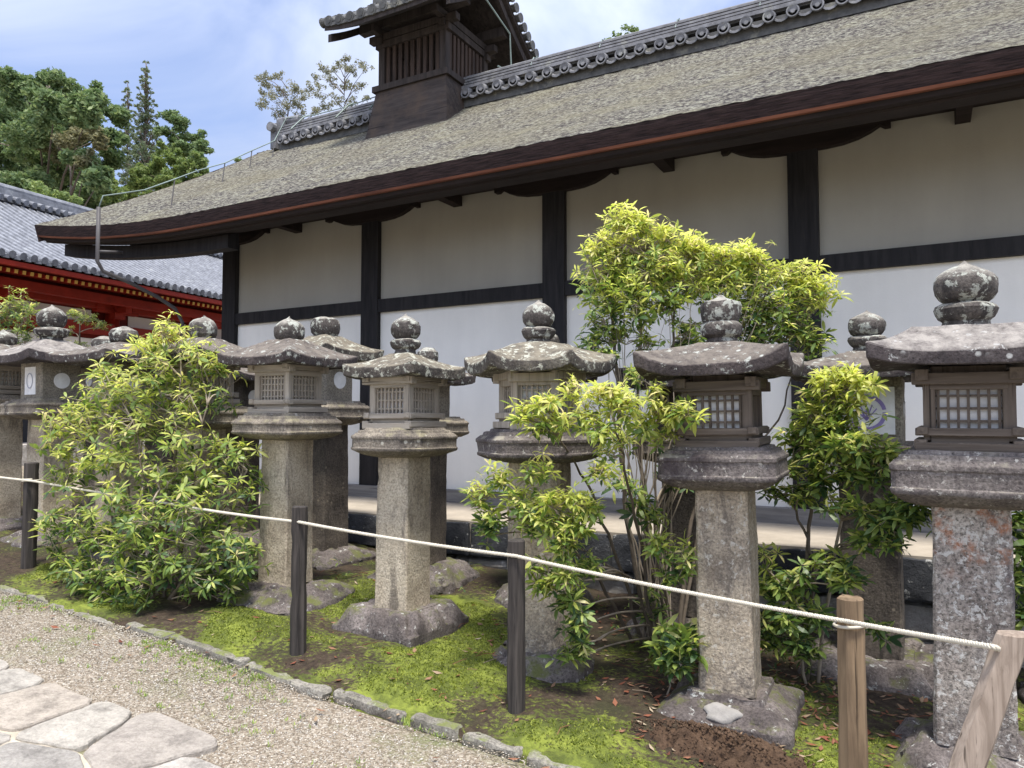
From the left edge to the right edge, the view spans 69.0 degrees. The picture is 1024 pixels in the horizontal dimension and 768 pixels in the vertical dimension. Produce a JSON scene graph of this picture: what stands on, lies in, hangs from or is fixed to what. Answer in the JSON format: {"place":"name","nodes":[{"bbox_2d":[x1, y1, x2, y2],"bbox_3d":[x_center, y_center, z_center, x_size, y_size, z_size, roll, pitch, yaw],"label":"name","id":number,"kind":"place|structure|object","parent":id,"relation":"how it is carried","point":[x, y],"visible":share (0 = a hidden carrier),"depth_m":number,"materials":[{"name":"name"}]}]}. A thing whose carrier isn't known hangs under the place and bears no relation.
{"place":"outdoors","nodes":[
{"label":"outdoors","id":0,"kind":"place"},
{"bbox_2d":[0,659,220,767],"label":"path","id":1,"kind":"structure","parent":0,"point":[49,725],"depth_m":3.18,"materials":[{"name":"beige stone"}]},
{"bbox_2d":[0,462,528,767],"bbox_3d":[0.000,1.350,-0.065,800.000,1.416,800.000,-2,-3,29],"label":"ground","id":2,"kind":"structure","parent":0,"point":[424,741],"depth_m":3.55,"materials":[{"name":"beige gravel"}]},
{"bbox_2d":[28,180,83,204],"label":"maple tree","id":3,"kind":"object","parent":2,"relation":"on","point":[39,186],"visible":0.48,"depth_m":19.61,"materials":[{"name":"green plant"}]},
{"bbox_2d":[0,65,132,208],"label":"evergreen tree","id":4,"kind":"object","parent":2,"relation":"on","point":[35,112],"visible":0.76,"depth_m":24.75,"materials":[{"name":"green plant"}]},
{"bbox_2d":[34,123,110,196],"bbox_3d":[-14.451,-3.914,24.073,1.852,11.471,7.607,3,-4,-44],"label":"olive tree","id":5,"kind":"object","parent":2,"relation":"on","point":[68,139],"visible":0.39,"depth_m":22.57,"materials":[{"name":"green plant"}]},
{"bbox_2d":[66,307,111,346],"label":"clipped tree","id":6,"kind":"object","parent":2,"relation":"on","point":[100,324],"visible":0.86,"depth_m":10.80,"materials":[{"name":"green plant"}]},
{"bbox_2d":[75,165,127,208],"bbox_3d":[-13.943,-3.043,25.468,3.010,9.821,1.388,-2,-4,42],"label":"cypress tree","id":7,"kind":"object","parent":2,"relation":"on","point":[118,197],"visible":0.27,"depth_m":24.72,"materials":[{"name":"green plant"}]},
{"bbox_2d":[0,183,222,465],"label":"red hall","id":8,"kind":"structure","parent":2,"relation":"on","point":[50,274],"depth_m":14.79,"materials":[{"name":"blue tile"}]},
{"bbox_2d":[22,419,83,441],"bbox_3d":[-8.687,0.534,14.059,0.030,1.550,1.900,-1,-3,23],"label":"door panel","id":9,"kind":"structure","parent":8,"relation":"in","point":[25,422],"depth_m":13.59,"materials":[{"name":"black wood"}]},
{"bbox_2d":[118,80,137,173],"bbox_3d":[-18.597,-6.336,35.746,0.909,17.396,2.775,2,-3,-35],"label":"cedar tree","id":10,"kind":"object","parent":2,"relation":"on","point":[127,97],"visible":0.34,"depth_m":36.07,"materials":[{"name":"green plant"}]},
{"bbox_2d":[117,60,167,192],"bbox_3d":[-16.742,-6.439,33.655,4.869,17.398,1.827,-2,-3,29],"label":"cedar tree","id":11,"kind":"object","parent":2,"relation":"on","point":[142,142],"visible":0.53,"depth_m":33.67,"materials":[{"name":"green plant"}]},
{"bbox_2d":[155,504,164,589],"bbox_3d":[-2.546,1.254,5.357,0.091,0.784,0.086,-2,-3,29],"label":"fence post","id":12,"kind":"object","parent":2,"relation":"on","point":[156,530],"visible":0.13,"depth_m":5.33,"materials":[{"name":"brown wood"}]},
{"bbox_2d":[120,140,208,199],"bbox_3d":[-13.295,-3.735,28.299,5.315,11.484,2.009,-2,-4,40],"label":"cypress tree","id":13,"kind":"object","parent":2,"relation":"on","point":[141,177],"visible":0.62,"depth_m":28.31,"materials":[{"name":"green plant"}]},
{"bbox_2d":[152,109,213,177],"bbox_3d":[-12.604,-4.423,28.843,4.041,12.903,1.663,-3,-4,43],"label":"pine tree","id":14,"kind":"object","parent":2,"relation":"on","point":[198,143],"visible":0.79,"depth_m":28.74,"materials":[{"name":"green plant"}]},
{"bbox_2d":[0,590,549,767],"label":"gravel","id":15,"kind":"structure","parent":2,"relation":"on","point":[70,634],"depth_m":3.69,"materials":[{"name":"beige gravel"}]},
{"bbox_2d":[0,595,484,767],"bbox_3d":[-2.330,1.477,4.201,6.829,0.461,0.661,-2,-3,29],"label":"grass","id":16,"kind":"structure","parent":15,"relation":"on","point":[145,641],"depth_m":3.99,"materials":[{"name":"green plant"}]},
{"bbox_2d":[0,585,580,767],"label":"kerb","id":17,"kind":"structure","parent":2,"relation":"on","point":[367,705],"depth_m":3.73,"materials":[{"name":"stone"}]},
{"bbox_2d":[254,70,332,119],"bbox_3d":[-7.306,-4.283,23.569,3.309,12.119,1.613,-2,-3,29],"label":"sapling tree","id":18,"kind":"object","parent":2,"relation":"on","point":[294,89],"visible":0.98,"depth_m":23.95,"materials":[{"name":"plant"}]},
{"bbox_2d":[311,53,374,108],"bbox_3d":[-5.141,-4.287,22.697,1.081,12.041,2.758,3,-4,-44],"label":"sapling tree","id":19,"kind":"object","parent":2,"relation":"on","point":[349,69],"visible":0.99,"depth_m":23.00,"materials":[{"name":"plant"}]},
{"bbox_2d":[0,478,1023,767],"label":"planting bed","id":20,"kind":"object","parent":2,"relation":"on","point":[546,702],"visible":0.21,"depth_m":4.04,"materials":[{"name":"green plant"}]},
{"bbox_2d":[0,329,22,530],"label":"stone lantern","id":21,"kind":"object","parent":20,"relation":"on","point":[11,437],"visible":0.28,"depth_m":7.12,"materials":[{"name":"beige stone"}]},
{"bbox_2d":[0,285,40,344],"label":"clipped tree","id":22,"kind":"object","parent":20,"relation":"on","point":[18,315],"visible":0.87,"depth_m":9.79,"materials":[{"name":"green plant"}]},
{"bbox_2d":[20,462,38,568],"bbox_3d":[-3.696,1.094,5.708,0.107,0.985,0.106,-2,-3,29],"label":"fence post","id":23,"kind":"object","parent":20,"relation":"on","point":[29,514],"visible":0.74,"depth_m":5.67,"materials":[{"name":"brown wood"}]},
{"bbox_2d":[0,305,92,547],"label":"stone lantern","id":24,"kind":"object","parent":20,"relation":"on","point":[45,384],"visible":0.6,"depth_m":6.61,"materials":[{"name":"beige stone"}]},
{"bbox_2d":[73,336,141,515],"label":"stone lantern","id":25,"kind":"object","parent":20,"relation":"on","point":[99,340],"visible":0.04,"depth_m":8.07,"materials":[{"name":"stone"}]},
{"bbox_2d":[45,326,174,565],"bbox_3d":[-3.307,0.558,6.280,0.844,2.098,0.845,-1,-4,30],"label":"stone lantern","id":26,"kind":"object","parent":20,"relation":"on","point":[118,336],"visible":0.33,"depth_m":6.14,"materials":[{"name":"beige stone"}]},
{"bbox_2d":[28,309,275,613],"bbox_3d":[-2.705,0.512,5.299,2.281,2.119,0.975,-2,-3,29],"label":"andromeda bush","id":27,"kind":"object","parent":20,"relation":"on","point":[141,527],"visible":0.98,"depth_m":5.22,"materials":[{"name":"green plant"}]},
{"bbox_2d":[142,343,176,531],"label":"stone lantern","id":28,"kind":"object","parent":20,"relation":"on","point":[164,460],"visible":0.05,"depth_m":7.53,"materials":[{"name":"stone"}]},
{"bbox_2d":[136,315,257,589],"bbox_3d":[-2.392,0.560,5.757,0.760,2.198,0.763,-1,-3,27],"label":"stone lantern","id":29,"kind":"object","parent":20,"relation":"on","point":[220,423],"visible":0.34,"depth_m":5.65,"materials":[{"name":"beige stone"}]},
{"bbox_2d":[225,368,259,548],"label":"stone lantern","id":30,"kind":"object","parent":20,"relation":"on","point":[244,391],"visible":0.2,"depth_m":7.00,"materials":[{"name":"stone"}]},
{"bbox_2d":[217,316,357,615],"bbox_3d":[-1.595,0.609,5.320,0.865,2.197,0.842,-1,-3,28],"label":"stone lantern","id":31,"kind":"object","parent":20,"relation":"on","point":[287,419],"visible":0.88,"depth_m":5.18,"materials":[{"name":"beige stone"}]},
{"bbox_2d":[289,506,307,655],"bbox_3d":[-1.210,1.198,4.221,0.089,1.008,0.088,0,-3,9],"label":"fence post","id":32,"kind":"object","parent":20,"relation":"on","point":[298,614],"visible":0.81,"depth_m":4.19,"materials":[{"name":"brown wood"}]},
{"bbox_2d":[303,317,383,569],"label":"stone lantern","id":33,"kind":"object","parent":20,"relation":"on","point":[330,480],"visible":0.45,"depth_m":6.49,"materials":[{"name":"stone"}]},
{"bbox_2d":[332,314,468,647],"bbox_3d":[-0.701,0.628,4.833,0.638,2.184,0.639,-2,-4,30],"label":"stone lantern","id":34,"kind":"object","parent":20,"relation":"on","point":[404,435],"visible":0.98,"depth_m":4.70,"materials":[{"name":"beige stone"}]},
{"bbox_2d":[367,347,479,594],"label":"stone lantern","id":35,"kind":"object","parent":20,"relation":"on","point":[449,575],"visible":0.3,"depth_m":6.00,"materials":[{"name":"grey stone"}]},
{"bbox_2d":[70,549,831,691],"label":"undergrowth","id":36,"kind":"object","parent":20,"relation":"on","point":[807,672],"visible":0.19,"depth_m":5.06,"materials":[{"name":"green plant"}]},
{"bbox_2d":[507,538,525,714],"bbox_3d":[0.021,1.257,3.593,0.097,1.011,0.100,-2,-3,29],"label":"fence post","id":37,"kind":"object","parent":20,"relation":"on","point":[516,663],"visible":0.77,"depth_m":3.56,"materials":[{"name":"wood"}]},
{"bbox_2d":[15,546,1023,767],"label":"leaves","id":38,"kind":"object","parent":20,"relation":"on","point":[615,702],"visible":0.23,"depth_m":3.91,"materials":[{"name":"brown plant"}]},
{"bbox_2d":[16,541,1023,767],"bbox_3d":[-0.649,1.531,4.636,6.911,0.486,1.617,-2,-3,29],"label":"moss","id":39,"kind":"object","parent":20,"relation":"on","point":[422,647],"visible":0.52,"depth_m":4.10,"materials":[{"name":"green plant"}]},
{"bbox_2d":[464,300,615,682],"bbox_3d":[0.161,0.637,4.342,0.901,2.269,0.788,-1,-3,9],"label":"stone lantern","id":40,"kind":"object","parent":20,"relation":"on","point":[538,361],"visible":0.69,"depth_m":4.15,"materials":[{"name":"grey stone"}]},
{"bbox_2d":[491,334,597,609],"bbox_3d":[0.237,0.684,5.548,0.896,2.226,0.790,-1,-3,31],"label":"stone lantern","id":41,"kind":"object","parent":20,"relation":"on","point":[501,598],"visible":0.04,"depth_m":5.43,"materials":[{"name":"stone"}]},
{"bbox_2d":[459,199,852,668],"bbox_3d":[0.862,0.251,4.412,2.288,2.944,1.482,3,-4,-43],"label":"andromeda shrub","id":42,"kind":"object","parent":20,"relation":"on","point":[707,285],"visible":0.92,"depth_m":4.61,"materials":[{"name":"green plant"}]},
{"bbox_2d":[619,340,697,644],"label":"stone lantern","id":43,"kind":"object","parent":20,"relation":"on","point":[681,519],"visible":0.08,"depth_m":4.90,"materials":[{"name":"stone"}]},
{"bbox_2d":[639,612,708,694],"bbox_3d":[0.847,1.427,3.783,0.380,0.498,0.287,-2,-3,29],"label":"seedling shrub","id":44,"kind":"object","parent":20,"relation":"on","point":[674,643],"visible":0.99,"depth_m":3.74,"materials":[{"name":"green plant"}]},
{"bbox_2d":[633,295,804,749],"bbox_3d":[1.096,0.673,3.811,0.738,2.273,0.736,-2,-3,27],"label":"stone lantern","id":45,"kind":"object","parent":20,"relation":"on","point":[727,462],"visible":0.93,"depth_m":3.66,"materials":[{"name":"grey stone"}]},
{"bbox_2d":[626,718,815,767],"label":"soil heap","id":46,"kind":"object","parent":20,"relation":"on","point":[727,748],"visible":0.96,"depth_m":3.23,"materials":[{"name":"brown soil"}]},
{"bbox_2d":[755,361,931,683],"bbox_3d":[1.712,0.803,3.914,0.471,1.901,1.064,2,-4,-41],"label":"andromeda shrub","id":47,"kind":"object","parent":20,"relation":"on","point":[827,437],"visible":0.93,"depth_m":3.92,"materials":[{"name":"green plant"}]},
{"bbox_2d":[837,594,867,767],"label":"fence post","id":48,"kind":"object","parent":20,"relation":"on","point":[852,729],"visible":0.98,"depth_m":2.80,"materials":[{"name":"brown wood"}]},
{"bbox_2d":[0,476,1000,651],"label":"rope","id":49,"kind":"object","parent":48,"relation":"attached to","point":[860,625],"visible":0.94,"depth_m":3.21,"materials":[{"name":"white fabric"}]},
{"bbox_2d":[791,310,933,701],"bbox_3d":[2.158,0.712,4.485,0.806,2.324,0.805,-1,-3,29],"label":"stone lantern","id":50,"kind":"object","parent":20,"relation":"on","point":[907,669],"visible":0.31,"depth_m":4.29,"materials":[{"name":"stone"}]},
{"bbox_2d":[865,261,1023,767],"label":"stone lantern","id":51,"kind":"object","parent":20,"relation":"on","point":[958,467],"visible":0.98,"depth_m":3.16,"materials":[{"name":"stone"}]},
{"bbox_2d":[1011,510,1023,630],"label":"andromeda shrub","id":52,"kind":"object","parent":20,"relation":"on","point":[1018,523],"visible":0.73,"depth_m":3.59,"materials":[{"name":"green plant"}]},
{"bbox_2d":[1017,680,1023,703],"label":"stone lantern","id":53,"kind":"object","parent":20,"relation":"on","point":[1020,693],"visible":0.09,"depth_m":4.12,"materials":[{"name":"stone"}]},
{"bbox_2d":[34,0,1023,667],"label":"plaster hall","id":54,"kind":"structure","parent":2,"relation":"on","point":[464,176],"depth_m":7.55,"materials":[{"name":"white paint"}]},
{"bbox_2d":[605,23,638,39],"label":"sapling tree","id":55,"kind":"object","parent":2,"relation":"on","point":[629,28],"visible":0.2,"depth_m":15.88,"materials":[{"name":"green plant"}]},
{"bbox_2d":[947,630,1023,767],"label":"fence post","id":56,"kind":"object","parent":2,"relation":"on","point":[983,721],"visible":0.98,"depth_m":2.17,"materials":[{"name":"brown wood"}]},
{"bbox_2d":[0,0,753,195],"label":"sky","id":57,"kind":"structure","parent":0,"point":[204,57],"materials":[{"name":"blue"}]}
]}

